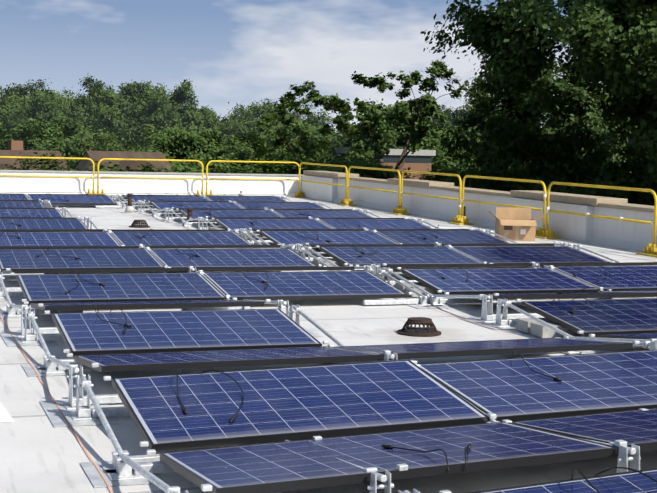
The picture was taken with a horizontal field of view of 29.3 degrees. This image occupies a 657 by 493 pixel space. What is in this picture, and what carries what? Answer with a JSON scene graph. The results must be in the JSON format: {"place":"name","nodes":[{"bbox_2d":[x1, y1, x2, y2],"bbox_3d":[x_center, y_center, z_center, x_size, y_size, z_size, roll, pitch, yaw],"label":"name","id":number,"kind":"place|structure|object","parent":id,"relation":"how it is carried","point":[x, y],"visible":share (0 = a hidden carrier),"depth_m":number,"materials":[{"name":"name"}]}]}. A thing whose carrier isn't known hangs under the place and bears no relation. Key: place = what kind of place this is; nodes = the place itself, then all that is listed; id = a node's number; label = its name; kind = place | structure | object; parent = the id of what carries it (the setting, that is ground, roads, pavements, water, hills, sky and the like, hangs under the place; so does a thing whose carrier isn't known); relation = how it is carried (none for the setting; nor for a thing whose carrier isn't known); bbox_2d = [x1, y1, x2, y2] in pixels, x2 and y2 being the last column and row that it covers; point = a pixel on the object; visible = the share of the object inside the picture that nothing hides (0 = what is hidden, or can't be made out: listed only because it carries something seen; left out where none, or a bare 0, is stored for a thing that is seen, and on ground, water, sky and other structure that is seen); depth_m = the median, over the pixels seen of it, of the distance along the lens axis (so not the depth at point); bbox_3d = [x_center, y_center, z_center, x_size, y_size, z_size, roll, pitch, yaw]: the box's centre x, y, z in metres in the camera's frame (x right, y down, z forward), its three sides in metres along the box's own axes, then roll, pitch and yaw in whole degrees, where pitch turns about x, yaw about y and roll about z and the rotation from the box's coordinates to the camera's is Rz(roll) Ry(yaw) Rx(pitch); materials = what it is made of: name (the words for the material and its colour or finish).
{"place":"outdoors","nodes":[
{"label":"outdoors","id":0,"kind":"place"},
{"bbox_2d":[0,140,69,170],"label":"house","id":1,"kind":"structure","parent":0,"point":[14,148],"depth_m":60.22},
{"bbox_2d":[73,151,173,171],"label":"house","id":2,"kind":"structure","parent":0,"point":[82,164],"depth_m":64.17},
{"bbox_2d":[0,0,602,134],"label":"sky","id":3,"kind":"structure","parent":0,"point":[232,51],"materials":[{"name":"blue"}]},
{"label":"ground surface","id":4,"kind":"structure","parent":0,"visible":0},
{"bbox_2d":[0,99,34,147],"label":"tree","id":5,"kind":"object","parent":4,"relation":"on","point":[4,112],"visible":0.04,"depth_m":109.71,"materials":[{"name":"green plant"}]},
{"bbox_2d":[0,78,76,117],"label":"tree","id":6,"kind":"object","parent":4,"relation":"on","point":[20,95],"visible":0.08,"depth_m":121.74,"materials":[{"name":"green plant"}]},
{"bbox_2d":[0,149,87,170],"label":"bush","id":7,"kind":"object","parent":4,"relation":"on","point":[47,165],"depth_m":51.30,"materials":[{"name":"green plant"}]},
{"bbox_2d":[0,119,97,170],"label":"tree","id":8,"kind":"object","parent":4,"relation":"on","point":[47,139],"visible":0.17,"depth_m":79.25,"materials":[{"name":"green plant"}]},
{"bbox_2d":[3,90,104,132],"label":"tree","id":9,"kind":"object","parent":4,"relation":"on","point":[76,111],"visible":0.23,"depth_m":108.03,"materials":[{"name":"green plant"}]},
{"bbox_2d":[0,113,112,151],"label":"tree","id":10,"kind":"object","parent":4,"relation":"on","point":[76,132],"visible":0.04,"depth_m":81.62,"materials":[{"name":"green plant"}]},
{"bbox_2d":[80,123,136,144],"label":"tree","id":11,"kind":"object","parent":4,"relation":"on","point":[93,131],"depth_m":88.42,"materials":[{"name":"green plant"}]},
{"bbox_2d":[72,74,171,144],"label":"tree","id":12,"kind":"object","parent":4,"relation":"on","point":[113,117],"visible":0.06,"depth_m":112.60,"materials":[{"name":"green plant"}]},
{"bbox_2d":[79,122,223,153],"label":"tree","id":13,"kind":"object","parent":4,"relation":"on","point":[105,143],"depth_m":81.88,"materials":[{"name":"green plant"}]},
{"bbox_2d":[110,79,199,118],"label":"tree","id":14,"kind":"object","parent":4,"relation":"on","point":[182,96],"visible":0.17,"depth_m":118.97,"materials":[{"name":"green plant"}]},
{"bbox_2d":[83,156,249,173],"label":"bush","id":15,"kind":"object","parent":4,"relation":"on","point":[211,166],"depth_m":49.39,"materials":[{"name":"green plant"}]},
{"bbox_2d":[115,91,224,147],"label":"tree","id":16,"kind":"object","parent":4,"relation":"on","point":[160,114],"visible":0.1,"depth_m":98.79,"materials":[{"name":"green plant"}]},
{"bbox_2d":[126,125,230,169],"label":"tree","id":17,"kind":"object","parent":4,"relation":"on","point":[186,144],"visible":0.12,"depth_m":71.20,"materials":[{"name":"green plant"}]},
{"bbox_2d":[158,152,265,173],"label":"bush","id":18,"kind":"object","parent":4,"relation":"on","point":[191,157],"depth_m":57.74,"materials":[{"name":"green plant"}]},
{"bbox_2d":[192,111,268,143],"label":"tree","id":19,"kind":"object","parent":4,"relation":"on","point":[222,123],"depth_m":102.07,"materials":[{"name":"green plant"}]},
{"bbox_2d":[210,145,301,173],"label":"tree","id":20,"kind":"object","parent":4,"relation":"on","point":[280,152],"depth_m":70.50,"materials":[{"name":"green plant"}]},
{"bbox_2d":[223,105,302,141],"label":"tree","id":21,"kind":"object","parent":4,"relation":"on","point":[234,126],"visible":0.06,"depth_m":101.70,"materials":[{"name":"green plant"}]},
{"bbox_2d":[221,98,307,126],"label":"tree","id":22,"kind":"object","parent":4,"relation":"on","point":[252,112],"visible":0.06,"depth_m":126.15,"materials":[{"name":"green plant"}]},
{"bbox_2d":[209,129,321,173],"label":"tree","id":23,"kind":"object","parent":4,"relation":"on","point":[241,143],"visible":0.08,"depth_m":72.55,"materials":[{"name":"green plant"}]},
{"bbox_2d":[244,125,339,163],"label":"tree","id":24,"kind":"object","parent":4,"relation":"on","point":[290,136],"depth_m":80.37,"materials":[{"name":"green plant"}]},
{"bbox_2d":[266,122,348,162],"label":"tree","id":25,"kind":"object","parent":4,"relation":"on","point":[317,137],"visible":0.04,"depth_m":83.22,"materials":[{"name":"green plant"}]},
{"bbox_2d":[240,153,392,179],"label":"bush","id":26,"kind":"object","parent":4,"relation":"on","point":[275,168],"depth_m":53.26,"materials":[{"name":"green plant"}]},
{"bbox_2d":[290,102,347,140],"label":"tree","id":27,"kind":"object","parent":4,"relation":"on","point":[316,120],"depth_m":112.45,"materials":[{"name":"green plant"}]},
{"bbox_2d":[254,84,391,172],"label":"sparse tree","id":28,"kind":"object","parent":4,"relation":"on","point":[299,127],"visible":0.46,"depth_m":65.08,"materials":[{"name":"green plant"}]},
{"bbox_2d":[316,158,408,178],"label":"bush","id":29,"kind":"object","parent":4,"relation":"on","point":[386,174],"depth_m":52.13,"materials":[{"name":"green plant"}]},
{"bbox_2d":[280,60,485,177],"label":"sparse tree","id":30,"kind":"object","parent":4,"relation":"on","point":[425,106],"visible":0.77,"depth_m":59.50,"materials":[{"name":"green plant"}]},
{"bbox_2d":[337,148,435,179],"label":"building","id":31,"kind":"structure","parent":4,"relation":"on","point":[417,160],"depth_m":66.61,"materials":[{"name":"brick"}]},
{"bbox_2d":[329,98,467,162],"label":"tree","id":32,"kind":"object","parent":4,"relation":"on","point":[395,129],"visible":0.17,"depth_m":75.25,"materials":[{"name":"green plant"}]},
{"bbox_2d":[396,156,467,184],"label":"bush","id":33,"kind":"object","parent":4,"relation":"on","point":[441,178],"visible":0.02,"depth_m":57.11,"materials":[{"name":"green plant"}]},
{"bbox_2d":[396,124,483,180],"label":"tree","id":34,"kind":"object","parent":4,"relation":"on","point":[432,144],"visible":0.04,"depth_m":73.74,"materials":[{"name":"green plant"}]},
{"bbox_2d":[429,97,499,136],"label":"tree","id":35,"kind":"object","parent":4,"relation":"on","point":[457,112],"visible":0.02,"depth_m":131.73,"materials":[{"name":"green plant"}]},
{"bbox_2d":[445,124,530,178],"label":"tree","id":36,"kind":"object","parent":4,"relation":"on","point":[461,155],"visible":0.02,"depth_m":74.57,"materials":[{"name":"green plant"}]},
{"bbox_2d":[420,0,656,205],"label":"tree","id":37,"kind":"object","parent":4,"relation":"on","point":[612,44],"visible":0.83,"depth_m":42.19,"materials":[{"name":"green plant"}]},
{"bbox_2d":[461,57,650,189],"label":"tree","id":38,"kind":"object","parent":4,"relation":"on","point":[605,146],"visible":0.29,"depth_m":54.66,"materials":[{"name":"green plant"}]},
{"bbox_3d":[-22.272,6.447,-9.184,69.580,9.480,65.830,0,5,-20],"label":"building body","id":39,"kind":"object","parent":4,"relation":"on","visible":0},
{"bbox_2d":[0,196,656,492],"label":"roof membrane","id":40,"kind":"object","parent":39,"relation":"on","point":[40,452],"visible":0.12,"depth_m":7.43,"materials":[{"name":"plastic"}]},
{"bbox_2d":[0,156,94,188],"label":"guard rail","id":41,"kind":"object","parent":40,"relation":"on","point":[91,160],"visible":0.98,"depth_m":29.85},
{"bbox_2d":[97,158,202,189],"bbox_3d":[-4.344,-1.706,30.714,2.622,0.871,0.040,0,5,-20],"label":"guard rail","id":42,"kind":"object","parent":40,"relation":"on","point":[200,162],"visible":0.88,"depth_m":30.67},
{"bbox_2d":[0,170,302,195],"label":"parapet","id":43,"kind":"structure","parent":40,"relation":"on","point":[66,185],"depth_m":31.11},
{"bbox_2d":[0,199,474,421],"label":"roof patches","id":44,"kind":"object","parent":40,"relation":"on","point":[5,415],"visible":0.23,"depth_m":6.56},
{"bbox_2d":[206,160,298,189],"bbox_3d":[-1.885,-1.717,31.590,2.462,0.871,0.040,0,5,-20],"label":"guard rail","id":45,"kind":"object","parent":40,"relation":"on","point":[246,178],"visible":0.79,"depth_m":31.48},
{"bbox_2d":[0,205,613,492],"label":"racking base sheets","id":46,"kind":"object","parent":40,"relation":"on","point":[58,413],"visible":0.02,"depth_m":8.58,"materials":[{"name":"metal"}]},
{"bbox_2d":[298,162,347,198],"bbox_3d":[-0.161,-1.546,30.073,0.040,0.871,3.462,0,5,-20],"label":"guard rail","id":47,"kind":"object","parent":40,"relation":"on","point":[323,182],"visible":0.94,"depth_m":29.93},
{"bbox_2d":[0,193,656,492],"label":"mounting racks","id":48,"kind":"object","parent":40,"relation":"on","point":[123,466],"visible":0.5,"depth_m":8.96,"materials":[{"name":"metal"}]},
{"bbox_2d":[0,201,44,207],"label":"solar panel","id":49,"kind":"object","parent":48,"relation":"on","point":[23,204],"visible":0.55,"depth_m":22.70,"materials":[{"name":"blue glass"}]},
{"bbox_2d":[0,209,63,216],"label":"solar panel","id":50,"kind":"object","parent":48,"relation":"on","point":[33,212],"visible":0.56,"depth_m":20.33,"materials":[{"name":"blue glass"}]},
{"bbox_2d":[0,215,87,228],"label":"solar panel","id":51,"kind":"object","parent":48,"relation":"on","point":[42,224],"visible":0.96,"depth_m":17.94,"materials":[{"name":"blue glass"}]},
{"bbox_2d":[0,229,102,231],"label":"solar panel","id":52,"kind":"object","parent":48,"relation":"on","point":[55,230],"visible":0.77,"depth_m":16.33,"materials":[{"name":"glass"}]},
{"bbox_2d":[0,229,120,245],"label":"solar panel","id":53,"kind":"object","parent":48,"relation":"on","point":[8,238],"visible":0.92,"depth_m":15.54,"materials":[{"name":"blue glass"}]},
{"bbox_2d":[0,241,138,248],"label":"solar panel","id":54,"kind":"object","parent":48,"relation":"on","point":[60,247],"visible":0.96,"depth_m":13.97,"materials":[{"name":"glass"}]},
{"bbox_2d":[28,193,116,204],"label":"solar panel","id":55,"kind":"object","parent":48,"relation":"on","point":[81,199],"visible":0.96,"depth_m":25.22,"materials":[{"name":"blue glass"}]},
{"bbox_2d":[0,245,164,271],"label":"solar panel","id":56,"kind":"object","parent":48,"relation":"on","point":[37,259],"visible":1,"depth_m":13.13,"materials":[{"name":"glass"},{"name":"silicon"},{"name":"metal"}]},
{"bbox_2d":[2,268,188,273],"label":"solar panel","id":57,"kind":"object","parent":48,"relation":"on","point":[96,270],"visible":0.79,"depth_m":11.65,"materials":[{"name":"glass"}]},
{"bbox_2d":[16,270,226,304],"bbox_3d":[-1.809,0.323,10.863,1.650,0.099,1.015,0,11,-19],"label":"solar panel","id":58,"kind":"object","parent":48,"relation":"on","point":[70,287],"visible":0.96,"depth_m":10.79,"materials":[{"name":"glass"},{"name":"silicon"},{"name":"metal"}]},
{"bbox_2d":[30,300,263,310],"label":"solar panel","id":59,"kind":"object","parent":48,"relation":"on","point":[141,304],"visible":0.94,"depth_m":9.46,"materials":[{"name":"glass"},{"name":"silicon"},{"name":"aluminium"}]},
{"bbox_2d":[105,229,226,231],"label":"solar panel","id":60,"kind":"object","parent":48,"relation":"on","point":[112,230],"visible":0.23,"depth_m":16.77,"materials":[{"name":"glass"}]},
{"bbox_2d":[127,194,209,204],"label":"solar panel","id":61,"kind":"object","parent":48,"relation":"on","point":[169,198],"visible":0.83,"depth_m":26.23,"materials":[{"name":"blue glass"}]},
{"bbox_2d":[111,229,251,245],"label":"solar panel","id":62,"kind":"object","parent":48,"relation":"on","point":[145,238],"visible":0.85,"depth_m":16.07,"materials":[{"name":"glass"},{"name":"silicon"},{"name":"aluminium"}]},
{"bbox_2d":[52,305,321,356],"bbox_3d":[-0.985,0.536,8.549,1.650,0.107,1.012,0,11,-19],"label":"solar panel","id":63,"kind":"object","parent":48,"relation":"on","point":[97,333],"visible":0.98,"depth_m":8.47,"materials":[{"name":"glass"},{"name":"silicon"},{"name":"metal"}]},
{"bbox_2d":[150,200,243,211],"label":"solar panel","id":64,"kind":"object","parent":48,"relation":"on","point":[171,204],"visible":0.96,"depth_m":23.88,"materials":[{"name":"blue glass"}]},
{"bbox_2d":[145,245,279,248],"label":"solar panel","id":65,"kind":"object","parent":48,"relation":"on","point":[217,246],"visible":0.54,"depth_m":14.56,"materials":[{"name":"glass"}]},
{"bbox_2d":[74,346,383,371],"bbox_3d":[-0.613,0.666,7.495,1.650,0.037,0.990,0,-1,-20],"label":"solar panel","id":66,"kind":"object","parent":48,"relation":"on","point":[199,359],"visible":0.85,"depth_m":7.25,"materials":[{"name":"glass"},{"name":"silicon"},{"name":"aluminium"}]},
{"bbox_2d":[179,206,281,221],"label":"solar panel","id":67,"kind":"object","parent":48,"relation":"on","point":[231,213],"visible":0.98,"depth_m":21.55,"materials":[{"name":"glass"},{"name":"silicon"},{"name":"aluminium"}]},
{"bbox_2d":[150,246,316,267],"bbox_3d":[-1.065,0.112,13.740,1.650,0.082,1.015,0,11,-20],"label":"solar panel","id":68,"kind":"object","parent":48,"relation":"on","point":[209,258],"visible":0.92,"depth_m":13.69,"materials":[{"name":"glass"},{"name":"silicon"},{"name":"aluminium"}]},
{"bbox_2d":[205,195,286,201],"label":"solar panel","id":69,"kind":"object","parent":48,"relation":"on","point":[251,198],"visible":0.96,"depth_m":26.79,"materials":[{"name":"blue glass"}]},
{"bbox_2d":[194,217,307,221],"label":"solar panel","id":70,"kind":"object","parent":48,"relation":"on","point":[210,219],"visible":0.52,"depth_m":19.95,"materials":[{"name":"glass"}]},
{"bbox_2d":[180,266,353,271],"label":"solar panel","id":71,"kind":"object","parent":48,"relation":"on","point":[275,269],"visible":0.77,"depth_m":12.23,"materials":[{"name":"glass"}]},
{"bbox_2d":[215,216,332,229],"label":"solar panel","id":72,"kind":"object","parent":48,"relation":"on","point":[233,224],"visible":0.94,"depth_m":19.19,"materials":[{"name":"glass"},{"name":"silicon"},{"name":"metal"}]},
{"bbox_2d":[237,201,325,208],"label":"solar panel","id":73,"kind":"object","parent":48,"relation":"on","point":[253,205],"visible":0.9,"depth_m":24.43,"materials":[{"name":"blue glass"}]},
{"bbox_2d":[237,229,362,233],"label":"solar panel","id":74,"kind":"object","parent":48,"relation":"on","point":[255,231],"visible":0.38,"depth_m":17.62,"materials":[{"name":"glass"}]},
{"bbox_2d":[112,360,489,451],"bbox_3d":[-0.169,0.736,6.244,1.650,0.090,1.020,-2,12,-20],"label":"solar panel","id":75,"kind":"object","parent":48,"relation":"on","point":[181,411],"visible":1,"depth_m":6.13,"materials":[{"name":"glass"},{"name":"silicon"},{"name":"aluminium"}]},
{"bbox_2d":[203,267,406,299],"bbox_3d":[-0.238,0.317,11.426,1.650,0.097,1.021,0,11,-19],"label":"solar panel","id":76,"kind":"object","parent":48,"relation":"on","point":[302,285],"visible":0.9,"depth_m":11.33,"materials":[{"name":"glass"},{"name":"silicon"},{"name":"metal"}]},
{"bbox_2d":[274,207,373,217],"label":"solar panel","id":77,"kind":"object","parent":48,"relation":"on","point":[326,213],"visible":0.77,"depth_m":22.13,"materials":[{"name":"blue glass"}]},
{"bbox_2d":[260,229,398,245],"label":"solar panel","id":78,"kind":"object","parent":48,"relation":"on","point":[321,237],"visible":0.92,"depth_m":16.83,"materials":[{"name":"glass"},{"name":"silicon"},{"name":"metal"}]},
{"bbox_2d":[285,244,434,248],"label":"solar panel","id":79,"kind":"object","parent":48,"relation":"on","point":[313,246],"visible":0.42,"depth_m":15.27,"materials":[{"name":"glass"}]},
{"bbox_2d":[319,217,432,228],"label":"solar panel","id":80,"kind":"object","parent":48,"relation":"on","point":[341,223],"visible":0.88,"depth_m":19.77,"materials":[{"name":"blue glass"}]},
{"bbox_2d":[160,422,618,492],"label":"solar panel","id":81,"kind":"object","parent":48,"relation":"on","point":[275,467],"visible":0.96,"depth_m":5.02,"materials":[{"name":"glass"},{"name":"silicon"},{"name":"metal"}]},
{"bbox_2d":[319,245,482,265],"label":"solar panel","id":82,"kind":"object","parent":48,"relation":"on","point":[397,255],"visible":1,"depth_m":14.48,"materials":[{"name":"glass"},{"name":"silicon"},{"name":"metal"}]},
{"bbox_2d":[369,225,469,230],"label":"solar panel","id":83,"kind":"object","parent":48,"relation":"on","point":[430,229],"visible":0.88,"depth_m":18.20,"materials":[{"name":"glass"}]},
{"bbox_2d":[377,228,510,243],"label":"solar panel","id":84,"kind":"object","parent":48,"relation":"on","point":[447,237],"visible":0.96,"depth_m":17.38,"materials":[{"name":"glass"},{"name":"metal"},{"name":"silicon"}]},
{"bbox_2d":[377,263,531,268],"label":"solar panel","id":85,"kind":"object","parent":48,"relation":"on","point":[463,265],"visible":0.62,"depth_m":13.01,"materials":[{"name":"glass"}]},
{"bbox_2d":[337,338,632,359],"bbox_3d":[0.963,0.649,8.052,1.650,0.037,0.990,-1,-2,-20],"label":"solar panel","id":86,"kind":"object","parent":48,"relation":"on","point":[463,348],"visible":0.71,"depth_m":7.81,"materials":[{"name":"glass"},{"name":"metal"},{"name":"silicon"}]},
{"bbox_2d":[441,243,553,246],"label":"solar panel","id":87,"kind":"object","parent":48,"relation":"on","point":[511,244],"visible":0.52,"depth_m":15.90,"materials":[{"name":"glass"}]},
{"bbox_2d":[402,265,599,294],"bbox_3d":[1.661,0.305,12.204,1.650,0.090,1.009,0,11,-20],"label":"solar panel","id":88,"kind":"object","parent":48,"relation":"on","point":[494,280],"visible":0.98,"depth_m":12.13,"materials":[{"name":"glass"},{"name":"metal"},{"name":"silicon"}]},
{"bbox_2d":[453,243,610,263],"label":"solar panel","id":89,"kind":"object","parent":48,"relation":"on","point":[494,254],"visible":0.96,"depth_m":15.05,"materials":[{"name":"glass"},{"name":"metal"},{"name":"silicon"}]},
{"bbox_2d":[420,349,656,421],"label":"solar panel","id":90,"kind":"object","parent":48,"relation":"on","point":[524,388],"visible":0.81,"depth_m":6.70,"materials":[{"name":"glass"},{"name":"metal"},{"name":"silicon"}]},
{"bbox_2d":[450,287,656,298],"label":"solar panel","id":91,"kind":"object","parent":48,"relation":"on","point":[577,294],"visible":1,"depth_m":10.75,"materials":[{"name":"glass"},{"name":"metal"},{"name":"silicon"}]},
{"bbox_2d":[468,467,656,492],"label":"solar panel","id":92,"kind":"object","parent":48,"relation":"on","point":[638,481],"visible":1,"depth_m":4.45,"materials":[{"name":"glass"},{"name":"metal"},{"name":"silicon"}]},
{"bbox_2d":[512,408,656,452],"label":"solar panel","id":93,"kind":"object","parent":48,"relation":"on","point":[636,427],"visible":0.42,"depth_m":5.63,"materials":[{"name":"glass"},{"name":"metal"},{"name":"silicon"}]},
{"bbox_2d":[521,297,656,336],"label":"solar panel","id":94,"kind":"object","parent":48,"relation":"on","point":[612,316],"visible":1,"depth_m":9.78,"materials":[{"name":"glass"},{"name":"metal"},{"name":"silicon"}]},
{"bbox_2d":[534,262,656,266],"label":"solar panel","id":95,"kind":"object","parent":48,"relation":"on","point":[601,264],"visible":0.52,"depth_m":13.54,"materials":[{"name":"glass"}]},
{"bbox_2d":[554,263,656,290],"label":"solar panel","id":96,"kind":"object","parent":48,"relation":"on","point":[626,277],"visible":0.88,"depth_m":12.68,"materials":[{"name":"glass"},{"name":"metal"},{"name":"silicon"}]},
{"bbox_2d":[595,333,656,339],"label":"solar panel","id":97,"kind":"object","parent":48,"relation":"on","point":[649,336],"visible":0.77,"depth_m":8.83,"materials":[{"name":"blue glass"}]},
{"bbox_2d":[347,166,400,206],"bbox_3d":[0.948,-1.257,26.962,0.040,0.871,3.032,0,5,-20],"label":"guard rail","id":98,"kind":"object","parent":40,"relation":"on","point":[395,170],"visible":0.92,"depth_m":26.70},
{"bbox_2d":[397,317,440,336],"bbox_3d":[0.694,0.606,9.568,0.335,0.111,0.335,0,5,-20],"label":"roof drain","id":99,"kind":"object","parent":40,"relation":"on","point":[419,331],"visible":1,"depth_m":9.49,"materials":[{"name":"brown metal"}]},
{"bbox_2d":[400,170,461,215],"bbox_3d":[1.943,-0.997,24.170,0.040,0.871,2.782,0,5,-20],"label":"guard rail","id":100,"kind":"object","parent":40,"relation":"on","point":[445,174],"visible":0.96,"depth_m":23.97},
{"bbox_2d":[302,170,656,250],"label":"parapet","id":101,"kind":"structure","parent":40,"relation":"on","point":[622,234],"depth_m":22.30,"materials":[{"name":"stone"}]},
{"bbox_2d":[461,175,545,227],"bbox_3d":[2.938,-0.737,21.379,0.040,0.871,3.032,0,5,-20],"label":"guard rail","id":102,"kind":"object","parent":40,"relation":"on","point":[510,179],"visible":0.92,"depth_m":21.18,"materials":[{"name":"metal"}]},
{"bbox_2d":[488,207,545,240],"bbox_3d":[2.889,-0.340,19.254,0.842,0.489,0.557,1,5,-2],"label":"cardboard box","id":103,"kind":"object","parent":40,"relation":"on","point":[515,224],"visible":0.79,"depth_m":19.14,"materials":[{"name":"cardboard"}]},
{"bbox_2d":[535,227,560,238],"bbox_3d":[3.446,-0.215,19.957,0.300,0.150,0.520,0,5,-20],"label":"guardrail base","id":104,"kind":"object","parent":40,"relation":"on","point":[543,233],"visible":0.98,"depth_m":19.82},
{"bbox_2d":[546,182,656,244],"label":"guard rail","id":105,"kind":"object","parent":40,"relation":"on","point":[608,217],"visible":0.9,"depth_m":18.21,"materials":[{"name":"metal"}]},
{"bbox_2d":[636,244,656,256],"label":"guardrail base","id":106,"kind":"object","parent":40,"relation":"on","point":[650,250],"visible":1,"depth_m":17.12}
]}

